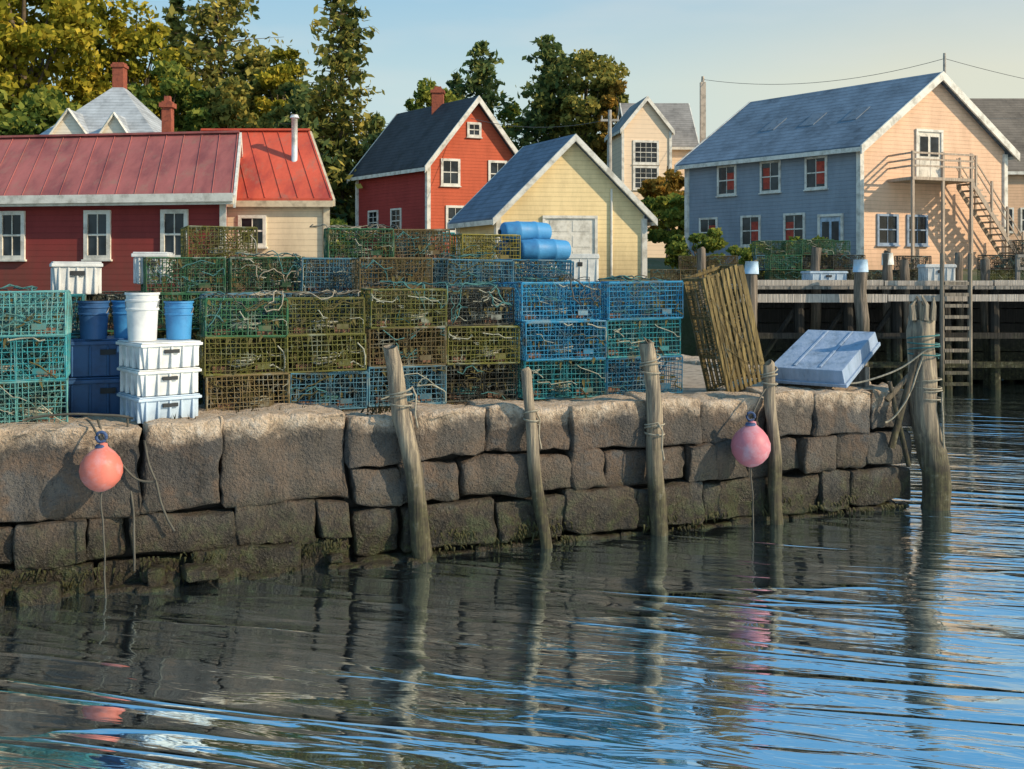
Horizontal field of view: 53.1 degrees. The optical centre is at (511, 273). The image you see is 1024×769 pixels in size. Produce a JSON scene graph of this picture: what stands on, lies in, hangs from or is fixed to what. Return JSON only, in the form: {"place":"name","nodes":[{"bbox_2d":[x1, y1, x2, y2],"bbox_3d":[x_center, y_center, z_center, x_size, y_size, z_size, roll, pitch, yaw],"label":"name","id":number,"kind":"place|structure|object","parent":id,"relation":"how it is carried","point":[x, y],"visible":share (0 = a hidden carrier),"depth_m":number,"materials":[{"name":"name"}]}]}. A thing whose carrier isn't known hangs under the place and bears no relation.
{"place":"outdoors","nodes":[
{"label":"outdoors","id":0,"kind":"place"},
{"bbox_2d":[0,380,1023,768],"bbox_3d":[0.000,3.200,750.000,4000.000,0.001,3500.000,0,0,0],"label":"water","id":1,"kind":"structure","parent":0,"point":[878,640],"depth_m":8.61,"materials":[{"name":"liquid"}]},
{"bbox_2d":[382,345,431,555],"bbox_3d":[-1.049,2.599,11.428,0.807,3.628,0.264,0,0,-19],"label":"piling","id":2,"kind":"object","parent":1,"relation":"in","point":[413,471],"visible":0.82,"depth_m":11.32,"materials":[{"name":"brown wood"}]},
{"bbox_2d":[0,351,912,608],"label":"granite wharf","id":3,"kind":"structure","parent":1,"relation":"in","point":[270,493],"depth_m":11.45,"materials":[{"name":"stone"}]},
{"bbox_2d":[0,290,71,423],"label":"lobster trap stack","id":4,"kind":"object","parent":3,"relation":"on","point":[41,375],"visible":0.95,"depth_m":10.65,"materials":[{"name":"teal metal"}]},
{"bbox_2d":[0,293,85,417],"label":"lobster trap stack","id":5,"kind":"object","parent":3,"relation":"on","point":[81,297],"visible":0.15,"depth_m":11.39,"materials":[{"name":"teal metal"}]},
{"bbox_2d":[0,293,125,406],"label":"lobster trap stack","id":6,"kind":"object","parent":3,"relation":"on","point":[110,328],"visible":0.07,"depth_m":12.61,"materials":[{"name":"metal"}]},
{"bbox_2d":[49,262,102,293],"bbox_3d":[-5.377,0.051,12.630,0.580,0.400,0.520,0,0,-27],"label":"fish tote","id":7,"kind":"object","parent":6,"relation":"on","point":[79,277],"visible":0.84,"depth_m":12.42,"materials":[{"name":"white plastic"}]},
{"bbox_2d":[64,376,123,416],"bbox_3d":[-4.591,1.360,11.646,0.920,0.430,0.620,0,0,-21],"label":"fish crate","id":8,"kind":"object","parent":3,"relation":"on","point":[98,394],"visible":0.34,"depth_m":11.33,"materials":[{"name":"blue plastic"}]},
{"bbox_2d":[63,336,127,376],"bbox_3d":[-4.591,0.930,11.646,0.920,0.420,0.620,0,0,-21],"label":"fish crate","id":9,"kind":"object","parent":8,"relation":"on","point":[93,357],"visible":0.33,"depth_m":11.34,"materials":[{"name":"blue plastic"}]},
{"bbox_2d":[77,300,109,338],"bbox_3d":[-4.660,0.510,11.405,0.357,0.420,0.342,0,0,0],"label":"bait bucket","id":10,"kind":"object","parent":9,"relation":"on","point":[93,318],"visible":1,"depth_m":11.28,"materials":[{"name":"blue plastic"}]},
{"bbox_2d":[111,300,127,337],"bbox_3d":[-4.369,0.510,11.624,0.357,0.420,0.342,0,0,0],"label":"bait bucket","id":11,"kind":"object","parent":9,"relation":"on","point":[119,311],"visible":0.43,"depth_m":11.48,"materials":[{"name":"blue plastic"}]},
{"bbox_2d":[22,413,175,570],"bbox_3d":[-4.208,2.211,10.505,1.509,1.590,0.322,0,0,0],"label":"dock rope","id":12,"kind":"object","parent":3,"relation":"attached to","point":[124,469],"visible":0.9,"depth_m":10.43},
{"bbox_2d":[79,419,122,598],"bbox_3d":[-4.095,2.353,10.158,0.488,1.764,0.514,0,0,0],"label":"mooring buoy","id":13,"kind":"object","parent":3,"relation":"hanging from","point":[101,468],"visible":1,"depth_m":9.99,"materials":[{"name":"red plastic"}]},
{"bbox_2d":[117,392,201,423],"bbox_3d":[-3.844,1.435,11.151,0.680,0.280,0.720,0,0,-38],"label":"fish crate","id":14,"kind":"object","parent":3,"relation":"on","point":[139,409],"visible":0.76,"depth_m":10.89,"materials":[{"name":"white plastic"}]},
{"bbox_2d":[117,366,201,396],"bbox_3d":[-3.844,1.150,11.151,0.680,0.280,0.720,0,0,-38],"label":"fish crate","id":15,"kind":"object","parent":14,"relation":"on","point":[155,382],"visible":0.88,"depth_m":10.89,"materials":[{"name":"white plastic"}]},
{"bbox_2d":[116,338,202,369],"bbox_3d":[-3.844,0.865,11.151,0.680,0.280,0.720,0,0,-42],"label":"fish crate","id":16,"kind":"object","parent":15,"relation":"on","point":[160,353],"visible":0.98,"depth_m":10.91,"materials":[{"name":"white plastic"}]},
{"bbox_2d":[125,292,159,340],"bbox_3d":[-3.995,0.460,11.072,0.378,0.520,0.364,0,0,0],"label":"bait bucket","id":17,"kind":"object","parent":16,"relation":"on","point":[141,308],"visible":1,"depth_m":10.94,"materials":[{"name":"white plastic"}]},
{"bbox_2d":[164,301,193,339],"bbox_3d":[-3.684,0.510,11.320,0.335,0.420,0.321,0,0,0],"label":"bait bucket","id":18,"kind":"object","parent":16,"relation":"on","point":[178,316],"visible":1,"depth_m":11.20,"materials":[{"name":"blue plastic"}]},
{"bbox_2d":[141,256,307,404],"bbox_3d":[-3.643,0.730,13.048,2.045,1.910,0.799,0,0,-20],"label":"lobster trap stack","id":19,"kind":"object","parent":3,"relation":"on","point":[199,286],"visible":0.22,"depth_m":12.86,"materials":[{"name":"green metal"}]},
{"bbox_2d":[131,252,174,283],"bbox_3d":[-4.519,-0.072,12.906,0.440,0.400,0.520,0,0,-10],"label":"fish tote","id":20,"kind":"object","parent":19,"relation":"on","point":[138,267],"visible":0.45,"depth_m":12.68,"materials":[{"name":"white plastic"}]},
{"bbox_2d":[199,292,364,409],"bbox_3d":[-2.802,0.951,12.592,1.963,1.468,0.737,0,0,-21],"label":"lobster trap stack","id":21,"kind":"object","parent":3,"relation":"on","point":[290,315],"visible":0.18,"depth_m":12.41,"materials":[{"name":"metal"}]},
{"bbox_2d":[196,297,368,414],"bbox_3d":[-2.688,0.976,12.019,1.930,1.412,0.714,0,0,-20],"label":"lobster trap stack","id":22,"kind":"object","parent":3,"relation":"on","point":[346,367],"visible":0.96,"depth_m":11.86,"materials":[{"name":"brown metal"}]},
{"bbox_2d":[179,225,455,391],"bbox_3d":[-2.703,0.504,14.684,3.946,2.354,0.968,0,0,-20],"label":"lobster trap stack","id":23,"kind":"object","parent":3,"relation":"on","point":[389,244],"visible":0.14,"depth_m":14.53,"materials":[{"name":"green metal"}]},
{"bbox_2d":[0,224,664,334],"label":"tangled rope and netting","id":24,"kind":"object","parent":23,"relation":"attached to","point":[355,292],"visible":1,"depth_m":12.80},
{"bbox_2d":[294,257,448,390],"bbox_3d":[-1.902,0.730,13.720,2.011,1.903,0.775,0,0,-19],"label":"lobster trap stack","id":25,"kind":"object","parent":3,"relation":"on","point":[330,283],"visible":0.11,"depth_m":13.39,"materials":[{"name":"green metal"}]},
{"bbox_2d":[351,257,504,401],"bbox_3d":[-1.079,0.736,13.326,1.947,1.902,0.709,0,0,-20],"label":"lobster trap stack","id":26,"kind":"object","parent":3,"relation":"on","point":[422,268],"visible":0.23,"depth_m":13.10,"materials":[{"name":"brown metal"}]},
{"bbox_2d":[359,286,519,406],"bbox_3d":[-0.877,0.927,12.724,2.018,1.534,0.764,0,0,-26],"label":"lobster trap stack","id":27,"kind":"object","parent":3,"relation":"on","point":[488,319],"visible":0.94,"depth_m":12.62,"materials":[{"name":"metal"}]},
{"bbox_2d":[450,234,520,371],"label":"lobster trap stack","id":28,"kind":"object","parent":3,"relation":"on","point":[489,240],"visible":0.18,"depth_m":15.49,"materials":[{"name":"green metal"}]},
{"bbox_2d":[437,259,571,388],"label":"lobster trap stack","id":29,"kind":"object","parent":3,"relation":"on","point":[478,275],"visible":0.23,"depth_m":14.24,"materials":[{"name":"blue metal"}]},
{"bbox_2d":[506,261,629,373],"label":"lobster trap stack","id":30,"kind":"object","parent":3,"relation":"on","point":[554,279],"depth_m":15.94,"materials":[{"name":"metal"}]},
{"bbox_2d":[514,239,570,259],"bbox_3d":[0.480,-0.370,15.846,0.861,0.348,0.350,0,0,-24],"label":"plastic barrel","id":31,"kind":"object","parent":30,"relation":"on","point":[543,249],"visible":0.87,"depth_m":15.71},
{"bbox_2d":[498,221,551,242],"bbox_3d":[0.204,-0.650,15.922,0.821,0.337,0.340,0,0,-26],"label":"plastic barrel","id":32,"kind":"object","parent":31,"relation":"on","point":[532,230],"visible":0.81,"depth_m":15.79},
{"bbox_2d":[487,282,657,393],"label":"lobster trap stack","id":33,"kind":"object","parent":3,"relation":"on","point":[533,333],"visible":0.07,"depth_m":13.95,"materials":[{"name":"teal metal"}]},
{"bbox_2d":[503,280,683,398],"bbox_3d":[1.077,0.887,13.482,2.315,1.604,0.787,0,0,-21],"label":"lobster trap stack","id":34,"kind":"object","parent":3,"relation":"on","point":[587,355],"visible":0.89,"depth_m":13.29,"materials":[{"name":"teal metal"}]},
{"bbox_2d":[682,264,763,394],"bbox_3d":[2.881,0.742,13.837,0.712,1.695,0.501,-17,8,-27],"label":"wooden lath trap","id":35,"kind":"object","parent":3,"relation":"on","point":[729,350],"visible":0.96,"depth_m":13.69,"materials":[{"name":"brown wood"}]},
{"bbox_2d":[731,387,770,529],"bbox_3d":[2.999,2.473,12.810,0.527,2.064,0.528,0,0,0],"label":"mooring buoy","id":36,"kind":"object","parent":3,"relation":"hanging from","point":[750,445],"visible":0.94,"depth_m":12.64,"materials":[{"name":"pink plastic"}]},
{"bbox_2d":[775,330,879,387],"bbox_3d":[4.425,1.163,14.498,1.140,0.248,1.530,0,19,38],"label":"upturned pram","id":37,"kind":"object","parent":3,"relation":"on","point":[831,358],"visible":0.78,"depth_m":14.21,"materials":[{"name":"blue paint"}]},
{"bbox_2d":[521,368,551,548],"bbox_3d":[0.339,2.748,11.958,0.498,3.327,0.191,0,0,-17],"label":"piling","id":38,"kind":"object","parent":1,"relation":"in","point":[535,479],"visible":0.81,"depth_m":11.88,"materials":[{"name":"brown wood"}]},
{"bbox_2d":[637,337,668,536],"bbox_3d":[1.808,2.591,12.513,0.544,3.658,0.335,0,0,-30],"label":"piling","id":39,"kind":"object","parent":1,"relation":"in","point":[654,425],"visible":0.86,"depth_m":12.43,"materials":[{"name":"brown wood"}]},
{"bbox_2d":[743,260,758,362],"bbox_3d":[6.338,2.039,27.190,0.454,4.795,0.431,0,0,0],"label":"pier piling","id":40,"kind":"object","parent":1,"relation":"in","point":[751,270],"visible":0.33,"depth_m":27.07,"materials":[{"name":"brown wood"}]},
{"bbox_2d":[761,359,783,524],"bbox_3d":[3.378,2.753,13.136,0.407,3.326,0.222,0,0,-21],"label":"piling","id":41,"kind":"object","parent":1,"relation":"in","point":[769,374],"visible":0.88,"depth_m":13.05,"materials":[{"name":"brown wood"}]},
{"bbox_2d":[810,246,820,329],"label":"pier piling","id":42,"kind":"object","parent":1,"relation":"in","point":[815,314],"visible":0.43,"depth_m":29.39,"materials":[{"name":"brown wood"}]},
{"bbox_2d":[853,259,869,366],"bbox_3d":[9.321,2.009,27.419,0.488,4.840,0.418,0,0,42],"label":"pier piling","id":43,"kind":"object","parent":1,"relation":"in","point":[860,270],"visible":0.44,"depth_m":27.25,"materials":[{"name":"brown wood"}]},
{"bbox_2d":[722,254,1023,389],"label":"timber pier","id":44,"kind":"structure","parent":1,"relation":"in","point":[781,335],"depth_m":28.33,"materials":[{"name":"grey wood"}]},
{"bbox_2d":[650,255,737,284],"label":"lobster trap stack","id":45,"kind":"object","parent":44,"relation":"on","point":[677,275],"visible":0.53,"depth_m":33.93,"materials":[{"name":"brown metal"}]},
{"bbox_2d":[752,240,850,279],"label":"lobster trap stack","id":46,"kind":"object","parent":44,"relation":"on","point":[782,249],"visible":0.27,"depth_m":31.36,"materials":[{"name":"green metal"}]},
{"bbox_2d":[765,239,864,279],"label":"lobster trap stack","id":47,"kind":"object","parent":44,"relation":"on","point":[781,265],"visible":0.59,"depth_m":30.31,"materials":[{"name":"green metal"}]},
{"bbox_2d":[867,255,931,280],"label":"lobster trap stack","id":48,"kind":"object","parent":44,"relation":"on","point":[913,276],"visible":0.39,"depth_m":31.44,"materials":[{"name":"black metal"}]},
{"bbox_2d":[917,264,956,280],"bbox_3d":[12.400,0.020,29.900,0.920,0.600,0.620,0,0,0],"label":"fish tote","id":49,"kind":"object","parent":44,"relation":"on","point":[928,272],"visible":0.62,"depth_m":29.63,"materials":[{"name":"white plastic"}]},
{"bbox_2d":[977,240,1023,280],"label":"lobster trap stack","id":50,"kind":"object","parent":44,"relation":"on","point":[997,267],"visible":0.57,"depth_m":30.52,"materials":[{"name":"green metal"}]},
{"bbox_2d":[881,250,893,382],"bbox_3d":[10.574,1.881,28.601,0.499,5.080,0.419,0,0,0],"label":"pier piling","id":51,"kind":"object","parent":1,"relation":"in","point":[887,261],"visible":0.51,"depth_m":28.50,"materials":[{"name":"brown wood"}]},
{"bbox_2d":[850,295,949,510],"bbox_3d":[5.234,2.371,13.938,1.607,4.177,0.487,0,0,-11],"label":"mooring piling","id":52,"kind":"object","parent":1,"relation":"in","point":[920,379],"visible":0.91,"depth_m":13.86,"materials":[{"name":"brown wood"}]},
{"bbox_2d":[899,256,910,386],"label":"pier piling","id":53,"kind":"object","parent":1,"relation":"in","point":[903,269],"visible":0.38,"depth_m":28.50,"materials":[{"name":"brown wood"}]},
{"bbox_2d":[940,253,972,392],"bbox_3d":[11.925,1.725,27.500,0.890,4.550,0.140,0,0,0],"label":"pier ladder","id":54,"kind":"object","parent":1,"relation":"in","point":[968,372],"visible":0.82,"depth_m":27.44,"materials":[{"name":"brown wood"}]},
{"bbox_2d":[953,252,963,381],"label":"pier piling","id":55,"kind":"object","parent":1,"relation":"in","point":[958,310],"visible":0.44,"depth_m":29.71,"materials":[{"name":"brown wood"}]},
{"bbox_2d":[980,257,989,387],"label":"pier piling","id":56,"kind":"object","parent":1,"relation":"in","point":[985,267],"visible":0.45,"depth_m":28.71,"materials":[{"name":"brown wood"}]},
{"bbox_2d":[16,0,1023,196],"label":"sky","id":57,"kind":"structure","parent":0,"point":[666,47],"materials":[{"name":"blue"}]},
{"bbox_2d":[45,257,1023,356],"bbox_3d":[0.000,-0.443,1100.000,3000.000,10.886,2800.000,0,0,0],"label":"ground","id":58,"kind":"structure","parent":0,"point":[688,344],"depth_m":34.16,"materials":[{"name":"concrete"}]},
{"bbox_2d":[0,84,82,135],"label":"oak tree","id":59,"kind":"object","parent":58,"relation":"on","point":[37,103],"visible":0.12,"depth_m":56.40,"materials":[{"name":"green plant"}]},
{"bbox_2d":[0,0,150,125],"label":"maple tree","id":60,"kind":"object","parent":58,"relation":"on","point":[66,29],"visible":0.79,"depth_m":60.28,"materials":[{"name":"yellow plant"}]},
{"bbox_2d":[0,96,242,293],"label":"red barn","id":61,"kind":"structure","parent":58,"relation":"on","point":[112,202],"depth_m":27.77,"materials":[{"name":"metal"}]},
{"bbox_2d":[3,215,20,255],"bbox_3d":[-13.604,-1.050,27.888,0.550,1.100,0.008,0,0,9],"label":"window glass","id":62,"kind":"structure","parent":61,"relation":"in","point":[6,218],"depth_m":27.89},
{"bbox_2d":[0,211,26,260],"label":"window frame","id":63,"kind":"structure","parent":61,"relation":"in","point":[22,257],"depth_m":27.83,"materials":[{"name":"white paint"}]},
{"bbox_2d":[81,210,112,260],"bbox_3d":[-11.138,-1.025,27.475,0.850,1.370,0.100,0,0,9],"label":"window frame","id":64,"kind":"structure","parent":61,"relation":"in","point":[86,257],"depth_m":27.47,"materials":[{"name":"white paint"}]},
{"bbox_2d":[88,214,105,254],"bbox_3d":[-11.132,-1.050,27.519,0.550,1.100,0.008,0,0,9],"label":"window glass","id":65,"kind":"structure","parent":61,"relation":"in","point":[92,218],"depth_m":27.52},
{"bbox_2d":[160,209,188,260],"bbox_3d":[-8.963,-1.025,27.150,0.850,1.370,0.100,0,0,9],"label":"window frame","id":66,"kind":"structure","parent":61,"relation":"in","point":[165,211],"depth_m":27.17,"materials":[{"name":"white paint"}]},
{"bbox_2d":[165,214,183,254],"bbox_3d":[-8.956,-1.050,27.194,0.550,1.100,0.008,0,0,9],"label":"window glass","id":67,"kind":"structure","parent":61,"relation":"in","point":[169,218],"depth_m":27.19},
{"bbox_2d":[60,0,202,118],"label":"maple tree","id":68,"kind":"object","parent":58,"relation":"on","point":[133,43],"visible":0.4,"depth_m":64.17,"materials":[{"name":"green plant"}]},
{"bbox_2d":[110,60,219,131],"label":"oak tree","id":69,"kind":"object","parent":58,"relation":"on","point":[175,89],"visible":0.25,"depth_m":61.56,"materials":[{"name":"green plant"}]},
{"bbox_2d":[147,0,202,113],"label":"pine tree","id":70,"kind":"object","parent":58,"relation":"on","point":[176,4],"visible":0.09,"depth_m":71.55,"materials":[{"name":"green plant"}]},
{"bbox_2d":[167,0,292,127],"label":"maple tree","id":71,"kind":"object","parent":58,"relation":"on","point":[214,21],"visible":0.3,"depth_m":68.96,"materials":[{"name":"green plant"}]},
{"bbox_2d":[202,75,268,127],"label":"oak tree","id":72,"kind":"object","parent":58,"relation":"on","point":[225,105],"visible":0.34,"depth_m":62.42,"materials":[{"name":"green plant"}]},
{"bbox_2d":[200,114,334,288],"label":"cream shed","id":73,"kind":"structure","parent":58,"relation":"on","point":[285,199],"depth_m":28.67,"materials":[{"name":"red metal"}]},
{"bbox_2d":[228,45,310,126],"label":"maple tree","id":74,"kind":"object","parent":58,"relation":"on","point":[257,64],"visible":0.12,"depth_m":67.67,"materials":[{"name":"green plant"}]},
{"bbox_2d":[248,48,310,121],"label":"maple tree","id":75,"kind":"object","parent":58,"relation":"on","point":[273,77],"visible":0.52,"depth_m":65.05,"materials":[{"name":"green plant"}]},
{"bbox_2d":[257,81,335,190],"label":"oak tree","id":76,"kind":"object","parent":58,"relation":"on","point":[273,116],"visible":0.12,"depth_m":59.06,"materials":[{"name":"green plant"}]},
{"bbox_2d":[271,84,348,233],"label":"spruce tree","id":77,"kind":"object","parent":58,"relation":"on","point":[301,108],"visible":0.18,"depth_m":55.75,"materials":[{"name":"green plant"}]},
{"bbox_2d":[285,0,388,254],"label":"spruce tree","id":78,"kind":"object","parent":58,"relation":"on","point":[340,127],"visible":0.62,"depth_m":57.35,"materials":[{"name":"green plant"}]},
{"bbox_2d":[335,112,385,252],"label":"spruce tree","id":79,"kind":"object","parent":58,"relation":"on","point":[372,135],"visible":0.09,"depth_m":56.65,"materials":[{"name":"green plant"}]},
{"bbox_2d":[403,78,461,110],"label":"oak tree","id":80,"kind":"object","parent":58,"relation":"on","point":[422,96],"visible":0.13,"depth_m":80.44,"materials":[{"name":"green plant"}]},
{"bbox_2d":[359,105,512,257],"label":"walls","id":81,"kind":"structure","parent":58,"relation":"on","point":[384,195],"depth_m":50.91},
{"bbox_2d":[347,95,517,254],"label":"trim boards","id":82,"kind":"object","parent":81,"relation":"attached to","point":[426,168],"depth_m":50.40,"materials":[{"name":"white paint"}]},
{"bbox_2d":[350,96,514,176],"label":"roof","id":83,"kind":"structure","parent":81,"relation":"on","point":[412,139],"depth_m":52.57,"materials":[{"name":"grey"}]},
{"bbox_2d":[449,40,522,139],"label":"spruce tree","id":84,"kind":"object","parent":58,"relation":"on","point":[480,80],"visible":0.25,"depth_m":84.45,"materials":[{"name":"green plant"}]},
{"bbox_2d":[501,34,591,150],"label":"pine tree","id":85,"kind":"object","parent":58,"relation":"on","point":[547,54],"visible":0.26,"depth_m":81.29,"materials":[{"name":"green plant"}]},
{"bbox_2d":[447,134,657,277],"bbox_3d":[1.326,-2.296,37.495,7.296,5.192,3.709,0,0,-5],"label":"yellow boathouse","id":86,"kind":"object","parent":58,"relation":"on","point":[576,193],"visible":0.7,"depth_m":36.09,"materials":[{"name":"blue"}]},
{"bbox_2d":[546,218,594,274],"bbox_3d":[2.042,-0.875,36.004,1.750,2.150,0.033,0,0,-5],"label":"garage door leaf","id":87,"kind":"structure","parent":86,"relation":"in","point":[579,232],"depth_m":36.01,"materials":[{"name":"white paint"}]},
{"bbox_2d":[558,254,598,281],"bbox_3d":[2.150,-0.175,33.600,1.270,0.950,1.020,0,0,-6],"label":"insulated bin","id":88,"kind":"object","parent":58,"relation":"on","point":[586,266],"visible":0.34,"depth_m":33.14,"materials":[{"name":"white plastic"}]},
{"bbox_2d":[528,48,629,162],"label":"oak tree","id":89,"kind":"object","parent":58,"relation":"on","point":[572,108],"visible":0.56,"depth_m":78.19,"materials":[{"name":"green plant"}]},
{"bbox_2d":[589,80,626,164],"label":"maple tree","id":90,"kind":"object","parent":58,"relation":"on","point":[609,101],"visible":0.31,"depth_m":76.51,"materials":[{"name":"green plant"}]},
{"bbox_2d":[612,101,669,257],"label":"walls","id":91,"kind":"structure","parent":58,"relation":"on","point":[646,122],"depth_m":68.35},
{"bbox_2d":[604,95,674,182],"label":"trim boards","id":92,"kind":"object","parent":91,"relation":"attached to","point":[659,113],"depth_m":68.06,"materials":[{"name":"white paint"}]},
{"bbox_2d":[618,103,698,229],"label":"white house wing","id":93,"kind":"structure","parent":58,"relation":"on","point":[680,120],"depth_m":72.25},
{"bbox_2d":[637,166,683,256],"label":"maple tree","id":94,"kind":"object","parent":58,"relation":"on","point":[669,183],"visible":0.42,"depth_m":55.12,"materials":[{"name":"green plant"}]},
{"bbox_2d":[640,192,683,249],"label":"oak tree","id":95,"kind":"object","parent":58,"relation":"on","point":[668,211],"visible":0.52,"depth_m":51.45,"materials":[{"name":"green plant"}]},
{"bbox_2d":[664,227,728,272],"bbox_3d":[6.904,-0.528,38.576,2.446,2.464,2.170,0,0,0],"label":"shrub","id":96,"kind":"object","parent":58,"relation":"on","point":[713,241],"visible":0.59,"depth_m":38.16,"materials":[{"name":"green plant"}]},
{"bbox_2d":[726,242,777,279],"bbox_3d":[8.596,-0.117,35.333,2.452,2.039,2.414,0,0,0],"label":"shrub","id":97,"kind":"object","parent":58,"relation":"on","point":[745,254],"visible":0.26,"depth_m":35.10,"materials":[{"name":"green plant"}]},
{"bbox_2d":[689,83,1003,269],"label":"walls","id":98,"kind":"structure","parent":58,"relation":"on","point":[938,107],"depth_m":41.56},
{"bbox_2d":[676,72,1013,165],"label":"roof","id":99,"kind":"structure","parent":98,"relation":"on","point":[738,135],"depth_m":43.35,"materials":[{"name":"blue stone"}]},
{"bbox_2d":[760,106,869,131],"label":"skylights","id":100,"kind":"object","parent":99,"relation":"on","point":[853,114],"visible":1,"depth_m":43.30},
{"bbox_2d":[919,131,940,176],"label":"balcony door leaf","id":101,"kind":"object","parent":98,"relation":"in","point":[929,171],"visible":0.54,"depth_m":41.13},
{"bbox_2d":[674,71,1019,265],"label":"trim boards","id":102,"kind":"object","parent":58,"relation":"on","point":[897,116],"depth_m":41.27,"materials":[{"name":"white paint"}]},
{"bbox_2d":[888,150,1023,269],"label":"exterior stair","id":103,"kind":"object","parent":58,"relation":"on","point":[943,181],"visible":0.93,"depth_m":40.16,"materials":[{"name":"brown wood"}]},
{"bbox_2d":[1008,175,1023,254],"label":"walls","id":104,"kind":"structure","parent":58,"relation":"on","point":[1016,192],"depth_m":57.00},
{"bbox_2d":[969,98,1023,170],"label":"roof","id":105,"kind":"structure","parent":104,"relation":"on","point":[1005,116],"depth_m":60.15,"materials":[{"name":"grey"}]},
{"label":"walls","id":106,"kind":"object","parent":58,"relation":"on","visible":0},
{"bbox_2d":[40,87,161,134],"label":"roof","id":107,"kind":"structure","parent":106,"relation":"on","point":[134,114],"depth_m":51.42,"materials":[{"name":"grey"}]},
{"bbox_2d":[52,112,124,133],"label":"dormer gables","id":108,"kind":"object","parent":107,"relation":"attached to","point":[68,124],"visible":0.5,"depth_m":49.75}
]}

